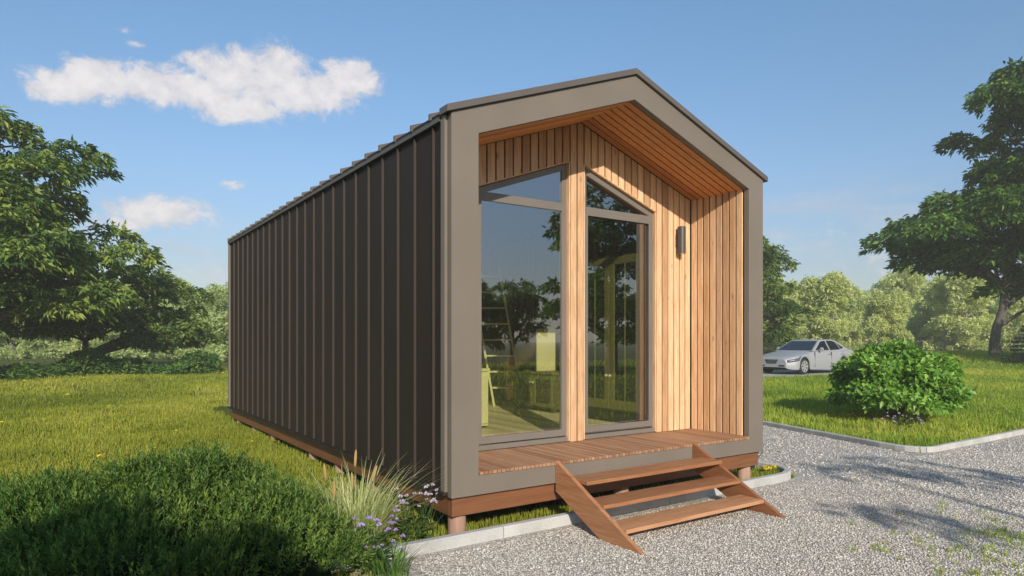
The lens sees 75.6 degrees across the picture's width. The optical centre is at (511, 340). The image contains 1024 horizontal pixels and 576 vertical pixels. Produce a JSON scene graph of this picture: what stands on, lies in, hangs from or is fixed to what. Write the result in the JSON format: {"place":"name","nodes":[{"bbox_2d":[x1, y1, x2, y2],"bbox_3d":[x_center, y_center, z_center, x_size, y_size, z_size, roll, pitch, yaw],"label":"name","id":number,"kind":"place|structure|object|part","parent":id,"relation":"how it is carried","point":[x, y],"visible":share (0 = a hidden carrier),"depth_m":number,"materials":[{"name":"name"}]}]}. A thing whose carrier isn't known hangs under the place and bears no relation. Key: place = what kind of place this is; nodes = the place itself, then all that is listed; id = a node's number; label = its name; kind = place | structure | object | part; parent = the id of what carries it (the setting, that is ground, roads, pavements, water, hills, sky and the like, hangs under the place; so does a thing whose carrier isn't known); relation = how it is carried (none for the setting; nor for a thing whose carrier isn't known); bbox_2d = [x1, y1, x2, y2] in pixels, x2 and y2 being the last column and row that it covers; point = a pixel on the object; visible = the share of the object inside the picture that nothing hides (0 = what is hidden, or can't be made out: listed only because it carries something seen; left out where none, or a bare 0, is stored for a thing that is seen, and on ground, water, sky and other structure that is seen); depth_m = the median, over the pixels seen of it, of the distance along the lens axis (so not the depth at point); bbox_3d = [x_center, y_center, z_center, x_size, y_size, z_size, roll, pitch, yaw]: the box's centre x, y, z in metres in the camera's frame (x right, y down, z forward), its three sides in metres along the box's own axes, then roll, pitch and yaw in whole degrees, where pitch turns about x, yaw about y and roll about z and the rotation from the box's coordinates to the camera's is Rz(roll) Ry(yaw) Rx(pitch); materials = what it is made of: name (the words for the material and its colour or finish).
{"place":"outdoors","nodes":[
{"label":"outdoors","id":0,"kind":"place"},
{"bbox_2d":[267,450,444,553],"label":"ornamental grass","id":1,"kind":"object","parent":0,"point":[372,508],"depth_m":5.25,"materials":[{"name":"plant"}]},
{"bbox_2d":[0,357,1023,575],"bbox_3d":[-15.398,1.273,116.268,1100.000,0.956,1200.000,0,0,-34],"label":"ground","id":2,"kind":"structure","parent":0,"point":[477,516],"depth_m":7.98,"materials":[{"name":"green plant"}]},
{"bbox_2d":[0,307,33,358],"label":"birch tree","id":3,"kind":"object","parent":2,"relation":"on","point":[6,352],"visible":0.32,"depth_m":53.63,"materials":[{"name":"green plant"}]},
{"bbox_2d":[5,318,65,358],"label":"birch tree","id":4,"kind":"object","parent":2,"relation":"on","point":[26,345],"visible":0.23,"depth_m":53.96,"materials":[{"name":"green plant"}]},
{"bbox_2d":[31,317,75,357],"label":"birch tree","id":5,"kind":"object","parent":2,"relation":"on","point":[54,345],"visible":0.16,"depth_m":54.93,"materials":[{"name":"green plant"}]},
{"bbox_2d":[62,331,106,353],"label":"birch tree","id":6,"kind":"object","parent":2,"relation":"on","point":[76,345],"visible":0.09,"depth_m":54.84,"materials":[{"name":"green plant"}]},
{"bbox_2d":[0,105,171,344],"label":"broadleaf tree","id":7,"kind":"object","parent":2,"relation":"on","point":[44,263],"visible":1,"depth_m":23.96,"materials":[{"name":"green plant"}]},
{"bbox_2d":[0,345,223,379],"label":"hedge","id":8,"kind":"object","parent":2,"relation":"on","point":[90,360],"visible":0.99,"depth_m":27.18,"materials":[{"name":"green plant"}]},
{"bbox_2d":[1,263,227,354],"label":"broadleaf tree","id":9,"kind":"object","parent":2,"relation":"on","point":[150,328],"visible":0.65,"depth_m":29.96,"materials":[{"name":"green plant"}]},
{"bbox_2d":[90,328,144,357],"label":"birch tree","id":10,"kind":"object","parent":2,"relation":"on","point":[131,352],"visible":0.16,"depth_m":55.04,"materials":[{"name":"green plant"}]},
{"bbox_2d":[141,299,191,359],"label":"birch tree","id":11,"kind":"object","parent":2,"relation":"on","point":[156,355],"visible":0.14,"depth_m":53.88,"materials":[{"name":"green plant"}]},
{"bbox_2d":[166,297,200,357],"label":"birch tree","id":12,"kind":"object","parent":2,"relation":"on","point":[189,349],"visible":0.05,"depth_m":55.27,"materials":[{"name":"green plant"}]},
{"bbox_2d":[179,277,191,295],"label":"birch tree","id":13,"kind":"object","parent":2,"relation":"on","point":[188,282],"visible":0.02,"depth_m":73.44,"materials":[{"name":"green plant"}]},
{"bbox_2d":[0,438,378,575],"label":"spreading shrub","id":14,"kind":"object","parent":2,"relation":"on","point":[188,517],"visible":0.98,"depth_m":4.47,"materials":[{"name":"green plant"}]},
{"bbox_2d":[188,306,224,355],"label":"birch tree","id":15,"kind":"object","parent":2,"relation":"on","point":[210,340],"visible":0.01,"depth_m":55.71,"materials":[{"name":"green plant"}]},
{"bbox_2d":[190,282,227,361],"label":"birch tree","id":16,"kind":"object","parent":2,"relation":"on","point":[218,318],"visible":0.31,"depth_m":51.32,"materials":[{"name":"green plant"}]},
{"bbox_2d":[342,509,404,575],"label":"flowering plant","id":17,"kind":"object","parent":2,"relation":"on","point":[383,539],"visible":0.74,"depth_m":4.82,"materials":[{"name":"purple plant"}]},
{"bbox_2d":[342,528,429,575],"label":"strappy plant","id":18,"kind":"object","parent":2,"relation":"on","point":[396,569],"visible":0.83,"depth_m":4.69,"materials":[{"name":"green plant"}]},
{"bbox_2d":[390,483,447,541],"bbox_3d":[-0.763,1.453,5.526,0.525,0.482,0.420,0,0,-42],"label":"flowering plant","id":19,"kind":"object","parent":2,"relation":"on","point":[421,535],"visible":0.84,"depth_m":5.46,"materials":[{"name":"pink plant"}]},
{"bbox_2d":[227,68,767,533],"bbox_3d":[-1.225,-0.504,10.263,4.310,4.499,8.817,0,0,-34],"label":"cabin","id":20,"kind":"object","parent":2,"relation":"on","point":[359,300],"visible":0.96,"depth_m":7.44,"materials":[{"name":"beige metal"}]},
{"bbox_2d":[482,368,489,425],"bbox_3d":[-0.739,0.700,8.117,0.830,0.710,0.460,0,0,-34],"label":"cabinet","id":21,"kind":"object","parent":20,"relation":"on","point":[485,396],"visible":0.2,"depth_m":8.12,"materials":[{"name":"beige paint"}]},
{"bbox_3d":[-0.449,0.715,8.047,0.370,0.620,0.018,0,0,-34],"label":"door","id":22,"kind":"part","parent":21,"relation":"part of","materials":[{"name":"beige paint"}]},
{"bbox_2d":[482,267,517,405],"bbox_3d":[-0.257,-0.065,10.991,0.921,2.305,0.128,0,0,0],"label":"ladder","id":23,"kind":"object","parent":20,"relation":"on","point":[486,360],"visible":0.71,"depth_m":10.93,"materials":[{"name":"beige paint"}]},
{"bbox_2d":[479,164,567,450],"bbox_3d":[0.114,-0.419,6.981,1.183,3.065,0.070,0,0,-34],"label":"window","id":24,"kind":"structure","parent":20,"relation":"in","point":[484,195],"depth_m":7.08,"materials":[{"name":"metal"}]},
{"bbox_2d":[513,370,558,412],"bbox_3d":[0.587,0.782,10.373,0.739,0.605,1.040,0,0,-34],"label":"dresser","id":25,"kind":"object","parent":20,"relation":"on","point":[536,389],"visible":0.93,"depth_m":10.11,"materials":[{"name":"green paint"}]},
{"bbox_3d":[0.165,0.770,10.388,0.058,0.470,0.480,0,0,-34],"label":"door","id":26,"kind":"part","parent":25,"relation":"part of","materials":[{"name":"green paint"}]},
{"bbox_3d":[0.446,0.770,9.975,0.058,0.470,0.480,0,0,-34],"label":"door","id":27,"kind":"part","parent":25,"relation":"part of","materials":[{"name":"green paint"}]},
{"bbox_2d":[535,329,554,370],"bbox_3d":[0.504,0.148,10.353,0.360,0.660,0.120,0,0,-34],"label":"white panel","id":28,"kind":"object","parent":25,"relation":"on","point":[545,349],"visible":1,"depth_m":10.29,"materials":[{"name":"beige paint"}]},
{"bbox_2d":[583,169,653,439],"bbox_3d":[1.244,-0.419,7.749,1.141,3.065,0.070,0,0,-34],"label":"door","id":29,"kind":"structure","parent":20,"relation":"in","point":[646,218],"depth_m":7.83,"materials":[{"name":"metal"}]},
{"bbox_2d":[331,460,790,572],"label":"kerb","id":30,"kind":"structure","parent":2,"relation":"on","point":[459,539],"depth_m":5.82,"materials":[{"name":"concrete"}]},
{"bbox_2d":[346,425,1023,575],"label":"gravel court","id":31,"kind":"object","parent":2,"relation":"on","point":[414,570],"visible":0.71,"depth_m":5.93,"materials":[{"name":"grey gravel"}]},
{"bbox_2d":[556,443,785,554],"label":"porch steps","id":32,"kind":"structure","parent":31,"relation":"on","point":[589,509],"depth_m":6.01,"materials":[{"name":"brown wood"}]},
{"bbox_2d":[847,500,1023,575],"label":"gravel weeds","id":33,"kind":"object","parent":31,"relation":"on","point":[1004,529],"visible":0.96,"depth_m":5.36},
{"bbox_2d":[735,442,768,469],"bbox_3d":[3.022,1.447,8.514,0.594,0.476,0.642,0,0,11],"label":"grass clump","id":34,"kind":"object","parent":2,"relation":"on","point":[752,467],"visible":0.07,"depth_m":8.40,"materials":[{"name":"green plant"}]},
{"bbox_2d":[760,464,778,473],"bbox_3d":[3.221,1.619,8.225,0.307,0.139,0.356,0,0,28],"label":"yellow flower","id":35,"kind":"object","parent":2,"relation":"on","point":[765,467],"visible":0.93,"depth_m":8.23,"materials":[{"name":"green plant"}]},
{"bbox_2d":[763,280,786,353],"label":"birch tree","id":36,"kind":"object","parent":2,"relation":"on","point":[771,346],"visible":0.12,"depth_m":62.48,"materials":[{"name":"green plant"}]},
{"bbox_2d":[765,292,806,353],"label":"birch tree","id":37,"kind":"object","parent":2,"relation":"on","point":[797,299],"visible":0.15,"depth_m":62.23,"materials":[{"name":"green plant"}]},
{"bbox_2d":[763,235,813,344],"bbox_3d":[13.995,-2.647,40.229,7.604,8.220,7.403,0,0,-7],"label":"broadleaf tree","id":38,"kind":"object","parent":2,"relation":"on","point":[777,308],"visible":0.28,"depth_m":38.66,"materials":[{"name":"green plant"}]},
{"bbox_2d":[786,278,798,294],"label":"birch tree","id":39,"kind":"object","parent":2,"relation":"on","point":[795,283],"visible":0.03,"depth_m":95.09,"materials":[{"name":"green plant"}]},
{"bbox_2d":[792,291,824,337],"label":"birch tree","id":40,"kind":"object","parent":2,"relation":"on","point":[808,320],"depth_m":79.31,"materials":[{"name":"green plant"}]},
{"bbox_2d":[791,274,830,338],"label":"birch tree","id":41,"kind":"object","parent":2,"relation":"on","point":[809,294],"visible":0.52,"depth_m":61.83,"materials":[{"name":"green plant"}]},
{"bbox_2d":[811,268,859,349],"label":"birch tree","id":42,"kind":"object","parent":2,"relation":"on","point":[836,285],"visible":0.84,"depth_m":60.39,"materials":[{"name":"green plant"}]},
{"bbox_2d":[821,301,869,345],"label":"birch tree","id":43,"kind":"object","parent":2,"relation":"on","point":[857,319],"visible":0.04,"depth_m":75.13,"materials":[{"name":"green plant"}]},
{"bbox_2d":[835,283,868,348],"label":"birch tree","id":44,"kind":"object","parent":2,"relation":"on","point":[855,309],"visible":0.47,"depth_m":69.97,"materials":[{"name":"green plant"}]},
{"bbox_2d":[866,274,892,294],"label":"birch tree","id":45,"kind":"object","parent":2,"relation":"on","point":[879,284],"visible":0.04,"depth_m":97.78,"materials":[{"name":"green plant"}]},
{"bbox_2d":[857,288,909,349],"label":"birch tree","id":46,"kind":"object","parent":2,"relation":"on","point":[877,321],"visible":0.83,"depth_m":62.09,"materials":[{"name":"green plant"}]},
{"bbox_2d":[763,349,1023,452],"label":"island grass","id":47,"kind":"structure","parent":2,"relation":"on","point":[994,405],"depth_m":14.67,"materials":[{"name":"green plant"}]},
{"bbox_2d":[763,421,1023,452],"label":"kerb","id":48,"kind":"structure","parent":2,"relation":"on","point":[940,447],"depth_m":10.79,"materials":[{"name":"concrete"}]},
{"bbox_2d":[873,412,922,430],"bbox_3d":[7.114,1.501,12.046,1.048,0.372,0.596,0,0,-34],"label":"flowering plant","id":49,"kind":"object","parent":2,"relation":"on","point":[898,422],"visible":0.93,"depth_m":11.98,"materials":[{"name":"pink plant"}]},
{"bbox_2d":[823,337,976,419],"bbox_3d":[7.877,0.803,13.562,2.751,1.777,2.683,0,0,19],"label":"round bush","id":50,"kind":"object","parent":2,"relation":"on","point":[863,378],"visible":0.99,"depth_m":12.79,"materials":[{"name":"green plant"}]},
{"bbox_2d":[885,286,914,343],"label":"birch tree","id":51,"kind":"object","parent":2,"relation":"on","point":[904,304],"visible":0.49,"depth_m":61.94,"materials":[{"name":"green plant"}]},
{"bbox_2d":[881,265,927,343],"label":"birch tree","id":52,"kind":"object","parent":2,"relation":"on","point":[906,280],"visible":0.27,"depth_m":77.72,"materials":[{"name":"green plant"}]},
{"bbox_2d":[905,299,941,348],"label":"birch tree","id":53,"kind":"object","parent":2,"relation":"on","point":[916,323],"visible":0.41,"depth_m":66.49,"materials":[{"name":"green plant"}]},
{"bbox_2d":[918,275,960,350],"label":"birch tree","id":54,"kind":"object","parent":2,"relation":"on","point":[934,296],"visible":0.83,"depth_m":63.58,"materials":[{"name":"green plant"}]},
{"bbox_2d":[857,56,1023,355],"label":"broadleaf tree","id":55,"kind":"object","parent":2,"relation":"on","point":[962,233],"visible":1,"depth_m":34.83,"materials":[{"name":"green plant"}]},
{"bbox_2d":[933,271,995,350],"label":"birch tree","id":56,"kind":"object","parent":2,"relation":"on","point":[977,325],"visible":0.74,"depth_m":61.04,"materials":[{"name":"green plant"}]},
{"bbox_2d":[963,299,1021,350],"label":"birch tree","id":57,"kind":"object","parent":2,"relation":"on","point":[991,307],"visible":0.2,"depth_m":64.46,"materials":[{"name":"green plant"}]},
{"bbox_2d":[997,292,1023,350],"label":"birch tree","id":58,"kind":"object","parent":2,"relation":"on","point":[1007,333],"visible":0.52,"depth_m":60.76,"materials":[{"name":"green plant"}]},
{"bbox_2d":[998,325,1023,362],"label":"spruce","id":59,"kind":"object","parent":2,"relation":"on","point":[1015,349],"visible":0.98,"depth_m":31.74,"materials":[{"name":"green plant"}]},
{"bbox_2d":[1000,304,1022,345],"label":"birch tree","id":60,"kind":"object","parent":2,"relation":"on","point":[1010,325],"visible":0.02,"depth_m":74.56,"materials":[{"name":"green plant"}]},
{"bbox_2d":[0,0,1023,299],"label":"sky","id":61,"kind":"structure","parent":0,"point":[213,116],"materials":[{"name":"blue"}]},
{"bbox_2d":[588,251,645,422],"bbox_3d":[1.558,-0.015,8.935,0.732,2.200,1.170,0,0,-34],"label":"wardrobe","id":62,"kind":"object","parent":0,"point":[616,338],"visible":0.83,"depth_m":8.63,"materials":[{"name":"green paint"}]},
{"bbox_3d":[1.117,-0.095,8.986,0.061,2.000,0.570,0,0,-34],"label":"door","id":63,"kind":"part","parent":62,"relation":"part of","materials":[{"name":"green paint"}]},
{"bbox_3d":[1.443,-0.095,8.507,0.061,2.000,0.570,0,0,-34],"label":"door","id":64,"kind":"part","parent":62,"relation":"part of","materials":[{"name":"green paint"}]},
{"bbox_2d":[763,369,832,377],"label":"driveway","id":65,"kind":"structure","parent":0,"point":[780,373],"depth_m":28.80,"materials":[{"name":"grey asphalt"}]},
{"bbox_2d":[763,339,853,374],"bbox_3d":[12.790,0.683,28.687,5.060,1.440,2.190,0,0,-34],"label":"parked car","id":66,"kind":"object","parent":65,"relation":"on","point":[802,356],"visible":0.88,"depth_m":27.76,"materials":[{"name":"silver metal"}]},
{"bbox_3d":[13.032,0.219,27.956,1.020,0.407,0.214,0,0,-34],"label":"side window","id":67,"kind":"part","parent":66,"relation":"part of","materials":[{"name":"black glass"}]},
{"bbox_3d":[13.859,0.217,28.519,0.820,0.410,0.216,0,0,-34],"label":"side window","id":68,"kind":"part","parent":66,"relation":"part of","materials":[{"name":"black glass"}]}
]}

